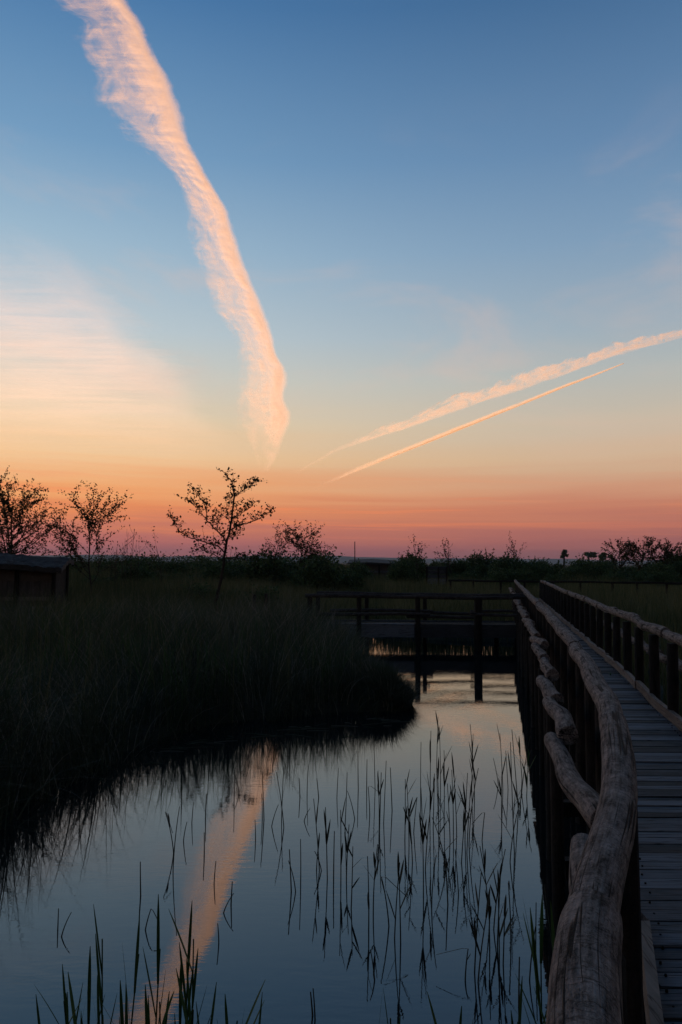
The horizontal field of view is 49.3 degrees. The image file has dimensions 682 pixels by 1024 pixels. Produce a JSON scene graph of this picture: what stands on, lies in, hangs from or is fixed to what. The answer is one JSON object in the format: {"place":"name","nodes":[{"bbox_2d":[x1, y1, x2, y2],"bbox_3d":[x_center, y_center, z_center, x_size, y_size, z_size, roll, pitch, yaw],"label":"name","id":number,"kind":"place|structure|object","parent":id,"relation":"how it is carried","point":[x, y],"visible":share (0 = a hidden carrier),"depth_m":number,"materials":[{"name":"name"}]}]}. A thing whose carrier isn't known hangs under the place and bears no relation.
{"place":"outdoors","nodes":[
{"label":"outdoors","id":0,"kind":"place"},
{"bbox_2d":[0,637,645,1023],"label":"water","id":1,"kind":"structure","parent":0,"point":[86,849],"depth_m":5.48,"materials":[{"name":"blue liquid"}]},
{"bbox_2d":[62,964,82,1019],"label":"reed shoot","id":2,"kind":"object","parent":1,"relation":"in","point":[64,995],"visible":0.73,"depth_m":2.63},
{"bbox_2d":[68,972,81,1023],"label":"reed shoot","id":3,"kind":"object","parent":1,"relation":"in","point":[72,1005],"visible":0.96,"depth_m":2.57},
{"bbox_2d":[81,946,104,1023],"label":"reed shoot","id":4,"kind":"object","parent":1,"relation":"in","point":[89,993],"visible":0.91,"depth_m":2.75,"materials":[{"name":"plant"}]},
{"bbox_2d":[92,904,103,1023],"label":"reed shoot","id":5,"kind":"object","parent":1,"relation":"in","point":[100,959],"visible":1,"depth_m":2.89,"materials":[{"name":"plant"}]},
{"bbox_2d":[97,975,116,1023],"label":"reed shoot","id":6,"kind":"object","parent":1,"relation":"in","point":[98,1011],"visible":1,"depth_m":2.62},
{"bbox_2d":[120,980,123,1023],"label":"reed shoot","id":7,"kind":"object","parent":1,"relation":"in","point":[121,1013],"visible":1,"depth_m":2.49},
{"bbox_2d":[119,986,131,1023],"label":"reed shoot","id":8,"kind":"object","parent":1,"relation":"in","point":[126,1012],"visible":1,"depth_m":2.55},
{"bbox_2d":[122,915,139,1021],"bbox_3d":[-0.812,2.182,2.802,0.127,1.221,0.064,6,-6,-53],"label":"reed shoot","id":9,"kind":"object","parent":1,"relation":"in","point":[136,958],"visible":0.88,"depth_m":2.85,"materials":[{"name":"plant"}]},
{"bbox_2d":[145,985,147,1023],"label":"reed shoot","id":10,"kind":"object","parent":1,"relation":"in","point":[146,1006],"visible":0.85,"depth_m":2.45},
{"bbox_2d":[143,894,165,1023],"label":"reed shoot","id":11,"kind":"object","parent":1,"relation":"in","point":[158,944],"visible":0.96,"depth_m":2.92,"materials":[{"name":"plant"}]},
{"bbox_2d":[159,991,173,1023],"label":"reed shoot","id":12,"kind":"object","parent":1,"relation":"in","point":[164,1021],"visible":1,"depth_m":2.71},
{"bbox_2d":[174,959,192,1023],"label":"reed shoot","id":13,"kind":"object","parent":1,"relation":"in","point":[180,1003],"visible":0.86,"depth_m":2.76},
{"bbox_2d":[176,969,193,1023],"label":"reed shoot","id":14,"kind":"object","parent":1,"relation":"in","point":[183,1005],"visible":1,"depth_m":2.68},
{"bbox_2d":[179,903,191,1023],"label":"reed shoot","id":15,"kind":"object","parent":1,"relation":"in","point":[188,954],"visible":0.77,"depth_m":3.09,"materials":[{"name":"plant"}]},
{"bbox_2d":[169,910,210,1023],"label":"reed shoot","id":16,"kind":"object","parent":1,"relation":"in","point":[194,975],"visible":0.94,"depth_m":3.03,"materials":[{"name":"plant"}]},
{"bbox_2d":[196,982,216,1023],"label":"reed shoot","id":17,"kind":"object","parent":1,"relation":"in","point":[212,1014],"visible":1,"depth_m":2.67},
{"bbox_2d":[217,981,264,1023],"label":"reed shoot","id":18,"kind":"object","parent":1,"relation":"in","point":[250,1013],"visible":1,"depth_m":2.63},
{"bbox_2d":[324,807,330,878],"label":"reed","id":19,"kind":"object","parent":1,"relation":"in","point":[326,835],"visible":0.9,"depth_m":5.33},
{"bbox_2d":[340,798,345,882],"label":"reed","id":20,"kind":"object","parent":1,"relation":"in","point":[341,852],"visible":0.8,"depth_m":5.28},
{"bbox_2d":[342,821,351,878],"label":"reed","id":21,"kind":"object","parent":1,"relation":"in","point":[347,843],"visible":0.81,"depth_m":5.37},
{"bbox_2d":[347,846,361,907],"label":"reed","id":22,"kind":"object","parent":1,"relation":"in","point":[352,885],"visible":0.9,"depth_m":4.93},
{"bbox_2d":[367,856,370,929],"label":"reed","id":23,"kind":"object","parent":1,"relation":"in","point":[368,895],"visible":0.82,"depth_m":4.61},
{"bbox_2d":[366,844,378,912],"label":"reed","id":24,"kind":"object","parent":1,"relation":"in","point":[375,867],"visible":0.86,"depth_m":4.84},
{"bbox_2d":[386,852,399,938],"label":"reed","id":25,"kind":"object","parent":1,"relation":"in","point":[398,866],"visible":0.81,"depth_m":4.50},
{"bbox_2d":[381,877,407,926],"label":"broken reed","id":26,"kind":"object","parent":1,"relation":"in","point":[385,897],"visible":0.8,"depth_m":4.64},
{"bbox_2d":[399,860,411,942],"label":"reed","id":27,"kind":"object","parent":1,"relation":"in","point":[400,875],"visible":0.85,"depth_m":4.45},
{"bbox_2d":[403,798,416,861],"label":"reed","id":28,"kind":"object","parent":1,"relation":"in","point":[408,819],"visible":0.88,"depth_m":5.62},
{"bbox_2d":[419,792,426,895],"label":"reed","id":29,"kind":"object","parent":1,"relation":"in","point":[422,833],"visible":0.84,"depth_m":5.10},
{"bbox_2d":[420,777,434,869],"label":"reed","id":30,"kind":"object","parent":1,"relation":"in","point":[431,796],"visible":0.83,"depth_m":5.51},
{"bbox_2d":[427,738,430,812],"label":"reed","id":31,"kind":"object","parent":1,"relation":"in","point":[430,768],"visible":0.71,"depth_m":6.62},
{"bbox_2d":[437,758,444,827],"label":"reed","id":32,"kind":"object","parent":1,"relation":"in","point":[438,791],"visible":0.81,"depth_m":6.39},
{"bbox_2d":[432,818,454,869],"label":"reed","id":33,"kind":"object","parent":1,"relation":"in","point":[440,840],"visible":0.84,"depth_m":5.52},
{"bbox_2d":[443,750,449,814],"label":"reed","id":34,"kind":"object","parent":1,"relation":"in","point":[444,779],"visible":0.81,"depth_m":6.61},
{"bbox_2d":[450,770,455,835],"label":"reed","id":35,"kind":"object","parent":1,"relation":"in","point":[452,796],"visible":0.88,"depth_m":6.23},
{"bbox_2d":[452,756,462,831],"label":"reed","id":36,"kind":"object","parent":1,"relation":"in","point":[455,794],"visible":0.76,"depth_m":6.28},
{"bbox_2d":[458,767,467,839],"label":"reed","id":37,"kind":"object","parent":1,"relation":"in","point":[465,798],"visible":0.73,"depth_m":6.12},
{"bbox_2d":[460,792,469,861],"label":"reed","id":38,"kind":"object","parent":1,"relation":"in","point":[464,822],"visible":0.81,"depth_m":5.67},
{"bbox_2d":[461,775,472,852],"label":"reed","id":39,"kind":"object","parent":1,"relation":"in","point":[469,808],"visible":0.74,"depth_m":5.84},
{"bbox_2d":[458,755,478,844],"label":"reed","id":40,"kind":"object","parent":1,"relation":"in","point":[475,777],"visible":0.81,"depth_m":5.98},
{"bbox_2d":[474,873,481,972],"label":"reed","id":41,"kind":"object","parent":1,"relation":"in","point":[475,926],"visible":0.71,"depth_m":4.16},
{"bbox_2d":[468,888,489,981],"bbox_3d":[0.761,2.383,4.042,0.192,0.657,0.099,-4,-6,50],"label":"reed","id":42,"kind":"object","parent":1,"relation":"in","point":[487,908],"visible":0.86,"depth_m":4.03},
{"bbox_2d":[479,847,496,896],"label":"reed","id":43,"kind":"object","parent":1,"relation":"in","point":[484,865],"visible":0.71,"depth_m":4.72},
{"bbox_2d":[485,890,491,947],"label":"reed","id":44,"kind":"object","parent":1,"relation":"in","point":[489,911],"visible":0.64,"depth_m":4.38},
{"bbox_2d":[493,768,501,818],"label":"reed","id":45,"kind":"object","parent":1,"relation":"in","point":[500,791],"visible":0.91,"depth_m":6.63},
{"bbox_2d":[490,848,505,929],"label":"reed","id":46,"kind":"object","parent":1,"relation":"in","point":[495,899],"visible":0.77,"depth_m":4.62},
{"bbox_2d":[493,870,507,955],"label":"reed","id":47,"kind":"object","parent":1,"relation":"in","point":[499,932],"visible":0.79,"depth_m":4.30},
{"bbox_2d":[497,866,503,947],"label":"reed","id":48,"kind":"object","parent":1,"relation":"in","point":[499,882],"visible":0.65,"depth_m":4.40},
{"bbox_2d":[502,895,516,964],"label":"reed","id":49,"kind":"object","parent":1,"relation":"in","point":[509,924],"visible":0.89,"depth_m":4.22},
{"bbox_2d":[498,781,522,861],"bbox_3d":[1.283,2.457,5.625,0.104,0.795,0.177,3,-4,-30],"label":"reed","id":50,"kind":"object","parent":1,"relation":"in","point":[515,819],"visible":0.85,"depth_m":5.64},
{"bbox_2d":[508,742,514,853],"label":"reed","id":51,"kind":"object","parent":1,"relation":"in","point":[510,768],"visible":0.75,"depth_m":5.87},
{"bbox_2d":[511,976,522,1023],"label":"reed shoot","id":52,"kind":"object","parent":1,"relation":"in","point":[520,1009],"visible":1,"depth_m":2.78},
{"bbox_2d":[515,895,541,1023],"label":"reed shoot","id":53,"kind":"object","parent":1,"relation":"in","point":[532,937],"visible":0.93,"depth_m":3.07,"materials":[{"name":"plant"}]},
{"bbox_2d":[521,750,535,796],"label":"reed shoot","id":54,"kind":"object","parent":1,"relation":"in","point":[526,778],"visible":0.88,"depth_m":7.27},
{"bbox_2d":[523,894,546,1023],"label":"reed shoot","id":55,"kind":"object","parent":1,"relation":"in","point":[541,937],"visible":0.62,"depth_m":3.13,"materials":[{"name":"plant"}]},
{"bbox_2d":[534,881,554,1023],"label":"reed shoot","id":56,"kind":"object","parent":1,"relation":"in","point":[552,934],"visible":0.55,"depth_m":2.77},
{"bbox_2d":[0,561,680,807],"bbox_3d":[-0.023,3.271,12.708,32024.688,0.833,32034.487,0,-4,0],"label":"ground","id":57,"kind":"structure","parent":0,"point":[351,708],"depth_m":10.85,"materials":[{"name":"soil"}]},
{"bbox_2d":[0,548,73,614],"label":"hut","id":58,"kind":"object","parent":57,"relation":"on","point":[23,571],"visible":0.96,"depth_m":24.90,"materials":[{"name":"brown wood"}]},
{"bbox_2d":[0,467,76,559],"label":"tree","id":59,"kind":"object","parent":57,"relation":"on","point":[10,512],"visible":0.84,"depth_m":30.14,"materials":[{"name":"green plant"}]},
{"bbox_2d":[42,480,131,596],"bbox_3d":[-10.185,1.374,29.311,3.856,5.427,3.178,3,-5,-37],"label":"tree","id":60,"kind":"object","parent":57,"relation":"on","point":[91,523],"visible":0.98,"depth_m":29.05,"materials":[{"name":"green plant"}]},
{"bbox_2d":[82,552,122,573],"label":"shrub","id":61,"kind":"object","parent":57,"relation":"on","point":[104,562],"visible":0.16,"depth_m":51.92,"materials":[{"name":"green plant"}]},
{"bbox_2d":[99,547,120,586],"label":"dry plant","id":62,"kind":"object","parent":57,"relation":"on","point":[114,577],"visible":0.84,"depth_m":30.91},
{"bbox_2d":[81,555,157,588],"bbox_3d":[-11.337,3.486,38.324,4.087,2.573,2.668,3,-5,-37],"label":"shrub","id":63,"kind":"object","parent":57,"relation":"on","point":[141,573],"visible":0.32,"depth_m":38.51,"materials":[{"name":"green plant"}]},
{"bbox_2d":[115,524,136,594],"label":"dry plant","id":64,"kind":"object","parent":57,"relation":"on","point":[126,545],"visible":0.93,"depth_m":29.89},
{"bbox_2d":[122,540,142,589],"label":"dry plant","id":65,"kind":"object","parent":57,"relation":"on","point":[135,564],"visible":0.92,"depth_m":31.98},
{"bbox_2d":[115,552,181,581],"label":"shrub","id":66,"kind":"object","parent":57,"relation":"on","point":[155,574],"visible":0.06,"depth_m":40.80,"materials":[{"name":"green plant"}]},
{"bbox_2d":[140,551,165,573],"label":"shrub","id":67,"kind":"object","parent":57,"relation":"on","point":[157,567],"visible":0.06,"depth_m":47.39,"materials":[{"name":"green plant"}]},
{"bbox_2d":[136,526,182,581],"bbox_3d":[-8.307,2.506,33.688,3.044,3.784,1.313,-2,-4,30],"label":"tree","id":68,"kind":"object","parent":57,"relation":"on","point":[154,555],"visible":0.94,"depth_m":33.88,"materials":[{"name":"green plant"}]},
{"bbox_2d":[157,553,195,575],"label":"shrub","id":69,"kind":"object","parent":57,"relation":"on","point":[183,565],"visible":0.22,"depth_m":46.99,"materials":[{"name":"green plant"}]},
{"bbox_2d":[0,589,400,870],"bbox_3d":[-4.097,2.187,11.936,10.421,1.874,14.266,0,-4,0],"label":"tall grass","id":70,"kind":"structure","parent":57,"relation":"on","point":[51,662],"depth_m":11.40,"materials":[{"name":"plant"}]},
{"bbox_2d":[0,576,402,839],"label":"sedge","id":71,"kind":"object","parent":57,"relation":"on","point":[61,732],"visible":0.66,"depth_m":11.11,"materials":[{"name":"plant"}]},
{"bbox_2d":[189,554,217,573],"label":"shrub","id":72,"kind":"object","parent":57,"relation":"on","point":[202,563],"visible":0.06,"depth_m":52.56,"materials":[{"name":"green plant"}]},
{"bbox_2d":[182,580,225,609],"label":"shrub","id":73,"kind":"object","parent":57,"relation":"on","point":[202,589],"visible":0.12,"depth_m":26.10,"materials":[{"name":"green plant"}]},
{"bbox_2d":[181,554,240,586],"bbox_3d":[-7.309,3.570,40.133,4.304,2.709,2.810,-2,-5,33],"label":"shrub","id":74,"kind":"object","parent":57,"relation":"on","point":[215,571],"visible":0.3,"depth_m":39.61,"materials":[{"name":"green plant"}]},
{"bbox_2d":[166,467,275,621],"bbox_3d":[-3.604,1.215,21.968,3.365,5.089,1.587,0,-4,0],"label":"tree","id":75,"kind":"object","parent":57,"relation":"on","point":[236,525],"visible":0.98,"depth_m":21.99,"materials":[{"name":"green plant"}]},
{"bbox_2d":[0,563,445,657],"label":"marsh grass","id":76,"kind":"structure","parent":57,"relation":"on","point":[78,585],"depth_m":27.11,"materials":[{"name":"plant"}]},
{"bbox_2d":[219,555,256,583],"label":"shrub","id":77,"kind":"object","parent":57,"relation":"on","point":[238,561],"visible":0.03,"depth_m":42.39,"materials":[{"name":"green plant"}]},
{"bbox_2d":[235,544,307,587],"bbox_3d":[-3.305,3.361,40.188,5.084,3.200,3.320,1,-4,-14],"label":"shrub","id":78,"kind":"object","parent":57,"relation":"on","point":[251,570],"visible":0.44,"depth_m":39.23,"materials":[{"name":"green plant"}]},
{"bbox_2d":[252,519,296,581],"bbox_3d":[-3.350,2.601,39.598,1.868,4.463,2.388,3,-5,-38],"label":"tree","id":79,"kind":"object","parent":57,"relation":"on","point":[278,543],"visible":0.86,"depth_m":39.50,"materials":[{"name":"green plant"}]},
{"bbox_2d":[275,552,304,577],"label":"shrub","id":80,"kind":"object","parent":57,"relation":"on","point":[288,566],"visible":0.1,"depth_m":43.65,"materials":[{"name":"green plant"}]},
{"bbox_2d":[275,520,334,572],"bbox_3d":[-1.918,2.599,39.733,3.205,4.509,3.714,0,-4,0],"label":"tree","id":81,"kind":"object","parent":57,"relation":"on","point":[302,544],"visible":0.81,"depth_m":39.63,"materials":[{"name":"green plant"}]},
{"bbox_2d":[280,551,352,584],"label":"shrub","id":82,"kind":"object","parent":57,"relation":"on","point":[289,574],"visible":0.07,"depth_m":40.50,"materials":[{"name":"green plant"}]},
{"bbox_2d":[284,546,365,593],"bbox_3d":[-0.730,3.304,38.051,3.173,3.059,4.859,-2,-5,35],"label":"shrub","id":83,"kind":"object","parent":57,"relation":"on","point":[323,575],"visible":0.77,"depth_m":36.88,"materials":[{"name":"green plant"}]},
{"bbox_2d":[344,558,375,580],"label":"shrub","id":84,"kind":"object","parent":57,"relation":"on","point":[362,570],"visible":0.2,"depth_m":51.57,"materials":[{"name":"green plant"}]},
{"bbox_2d":[348,559,393,577],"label":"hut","id":85,"kind":"object","parent":57,"relation":"on","point":[379,566],"visible":0.27,"depth_m":59.79,"materials":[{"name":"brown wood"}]},
{"bbox_2d":[346,657,438,712],"bbox_3d":[0.637,2.715,12.046,2.469,0.761,3.031,0,-4,0],"label":"sedge","id":86,"kind":"object","parent":57,"relation":"on","point":[391,677],"visible":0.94,"depth_m":11.59,"materials":[{"name":"plant"}]},
{"bbox_2d":[384,551,431,584],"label":"shrub","id":87,"kind":"object","parent":57,"relation":"on","point":[401,568],"visible":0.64,"depth_m":46.28,"materials":[{"name":"green plant"}]},
{"bbox_2d":[305,591,526,649],"bbox_3d":[2.133,3.235,20.238,6.173,2.054,1.769,0,-4,0],"label":"footbridge","id":88,"kind":"object","parent":57,"relation":"on","point":[477,629],"visible":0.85,"depth_m":19.57,"materials":[{"name":"brown wood"}]},
{"bbox_2d":[404,536,434,572],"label":"tree","id":89,"kind":"object","parent":57,"relation":"on","point":[419,557],"visible":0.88,"depth_m":47.84,"materials":[{"name":"green plant"}]},
{"bbox_2d":[404,550,440,578],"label":"shrub","id":90,"kind":"object","parent":57,"relation":"on","point":[421,566],"visible":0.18,"depth_m":54.52,"materials":[{"name":"green plant"}]},
{"bbox_2d":[426,566,446,584],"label":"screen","id":91,"kind":"object","parent":57,"relation":"on","point":[435,570],"visible":0.74,"depth_m":42.83,"materials":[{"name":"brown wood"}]},
{"bbox_2d":[434,537,454,572],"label":"tree","id":92,"kind":"object","parent":57,"relation":"on","point":[448,554],"visible":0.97,"depth_m":56.35,"materials":[{"name":"green plant"}]},
{"bbox_2d":[440,555,474,578],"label":"shrub","id":93,"kind":"object","parent":57,"relation":"on","point":[458,568],"visible":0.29,"depth_m":56.92,"materials":[{"name":"green plant"}]},
{"bbox_2d":[462,548,497,570],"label":"shrub","id":94,"kind":"object","parent":57,"relation":"on","point":[478,560],"visible":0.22,"depth_m":62.75,"materials":[{"name":"green plant"}]},
{"bbox_2d":[464,561,495,579],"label":"shrub","id":95,"kind":"object","parent":57,"relation":"on","point":[482,569],"visible":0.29,"depth_m":55.28,"materials":[{"name":"green plant"}]},
{"bbox_2d":[482,566,514,587],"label":"shrub","id":96,"kind":"object","parent":57,"relation":"on","point":[497,576],"visible":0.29,"depth_m":45.24,"materials":[{"name":"green plant"}]},
{"bbox_2d":[482,549,524,579],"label":"shrub","id":97,"kind":"object","parent":57,"relation":"on","point":[504,563],"visible":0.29,"depth_m":52.66,"materials":[{"name":"green plant"}]},
{"bbox_2d":[513,565,540,590],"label":"shrub","id":98,"kind":"object","parent":57,"relation":"on","point":[530,576],"visible":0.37,"depth_m":46.20,"materials":[{"name":"green plant"}]},
{"bbox_2d":[520,557,555,579],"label":"shrub","id":99,"kind":"object","parent":57,"relation":"on","point":[541,570],"visible":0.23,"depth_m":51.77,"materials":[{"name":"green plant"}]},
{"bbox_2d":[448,579,681,601],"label":"boardwalk","id":100,"kind":"structure","parent":57,"relation":"on","point":[580,582],"depth_m":34.46,"materials":[{"name":"brown wood"}]},
{"bbox_2d":[559,561,589,586],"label":"shrub","id":101,"kind":"object","parent":57,"relation":"on","point":[576,570],"visible":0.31,"depth_m":47.62,"materials":[{"name":"green plant"}]},
{"bbox_2d":[561,554,599,580],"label":"shrub","id":102,"kind":"object","parent":57,"relation":"on","point":[591,566],"visible":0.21,"depth_m":49.89,"materials":[{"name":"green plant"}]},
{"bbox_2d":[508,579,681,1023],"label":"boardwalk","id":103,"kind":"structure","parent":57,"relation":"on","point":[608,746],"depth_m":4.26,"materials":[{"name":"brown wood"}]},
{"bbox_2d":[588,554,628,579],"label":"shrub","id":104,"kind":"object","parent":57,"relation":"on","point":[607,563],"visible":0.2,"depth_m":53.20,"materials":[{"name":"green plant"}]},
{"bbox_2d":[600,537,631,569],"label":"tree","id":105,"kind":"object","parent":57,"relation":"on","point":[621,551],"visible":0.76,"depth_m":61.16,"materials":[{"name":"green plant"}]},
{"bbox_2d":[623,535,667,570],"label":"tree","id":106,"kind":"object","parent":57,"relation":"on","point":[633,545],"visible":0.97,"depth_m":59.46,"materials":[{"name":"green plant"}]},
{"bbox_2d":[635,557,678,576],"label":"shrub","id":107,"kind":"object","parent":57,"relation":"on","point":[661,566],"visible":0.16,"depth_m":51.31,"materials":[{"name":"green plant"}]},
{"bbox_2d":[641,538,680,565],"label":"tree","id":108,"kind":"object","parent":57,"relation":"on","point":[667,553],"visible":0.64,"depth_m":59.57,"materials":[{"name":"green plant"}]},
{"bbox_2d":[28,555,653,564],"bbox_3d":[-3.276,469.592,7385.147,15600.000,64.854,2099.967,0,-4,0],"label":"hills","id":109,"kind":"structure","parent":0,"point":[342,559],"depth_m":6973.23,"materials":[{"name":"plant"}]},
{"bbox_2d":[0,0,681,560],"label":"sky","id":110,"kind":"structure","parent":0,"point":[424,203],"materials":[{"name":"blue"}]},
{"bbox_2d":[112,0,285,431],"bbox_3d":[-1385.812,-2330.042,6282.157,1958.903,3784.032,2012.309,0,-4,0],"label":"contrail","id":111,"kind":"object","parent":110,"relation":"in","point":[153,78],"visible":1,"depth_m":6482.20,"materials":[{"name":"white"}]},
{"bbox_2d":[355,363,623,471],"bbox_3d":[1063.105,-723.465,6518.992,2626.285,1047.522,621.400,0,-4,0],"label":"contrail","id":112,"kind":"object","parent":110,"relation":"in","point":[463,426],"visible":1,"depth_m":6640.37,"materials":[{"name":"white"}]},
{"bbox_2d":[364,571,681,716],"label":"marsh grass","id":113,"kind":"structure","parent":0,"point":[649,604],"depth_m":27.70,"materials":[{"name":"plant"}]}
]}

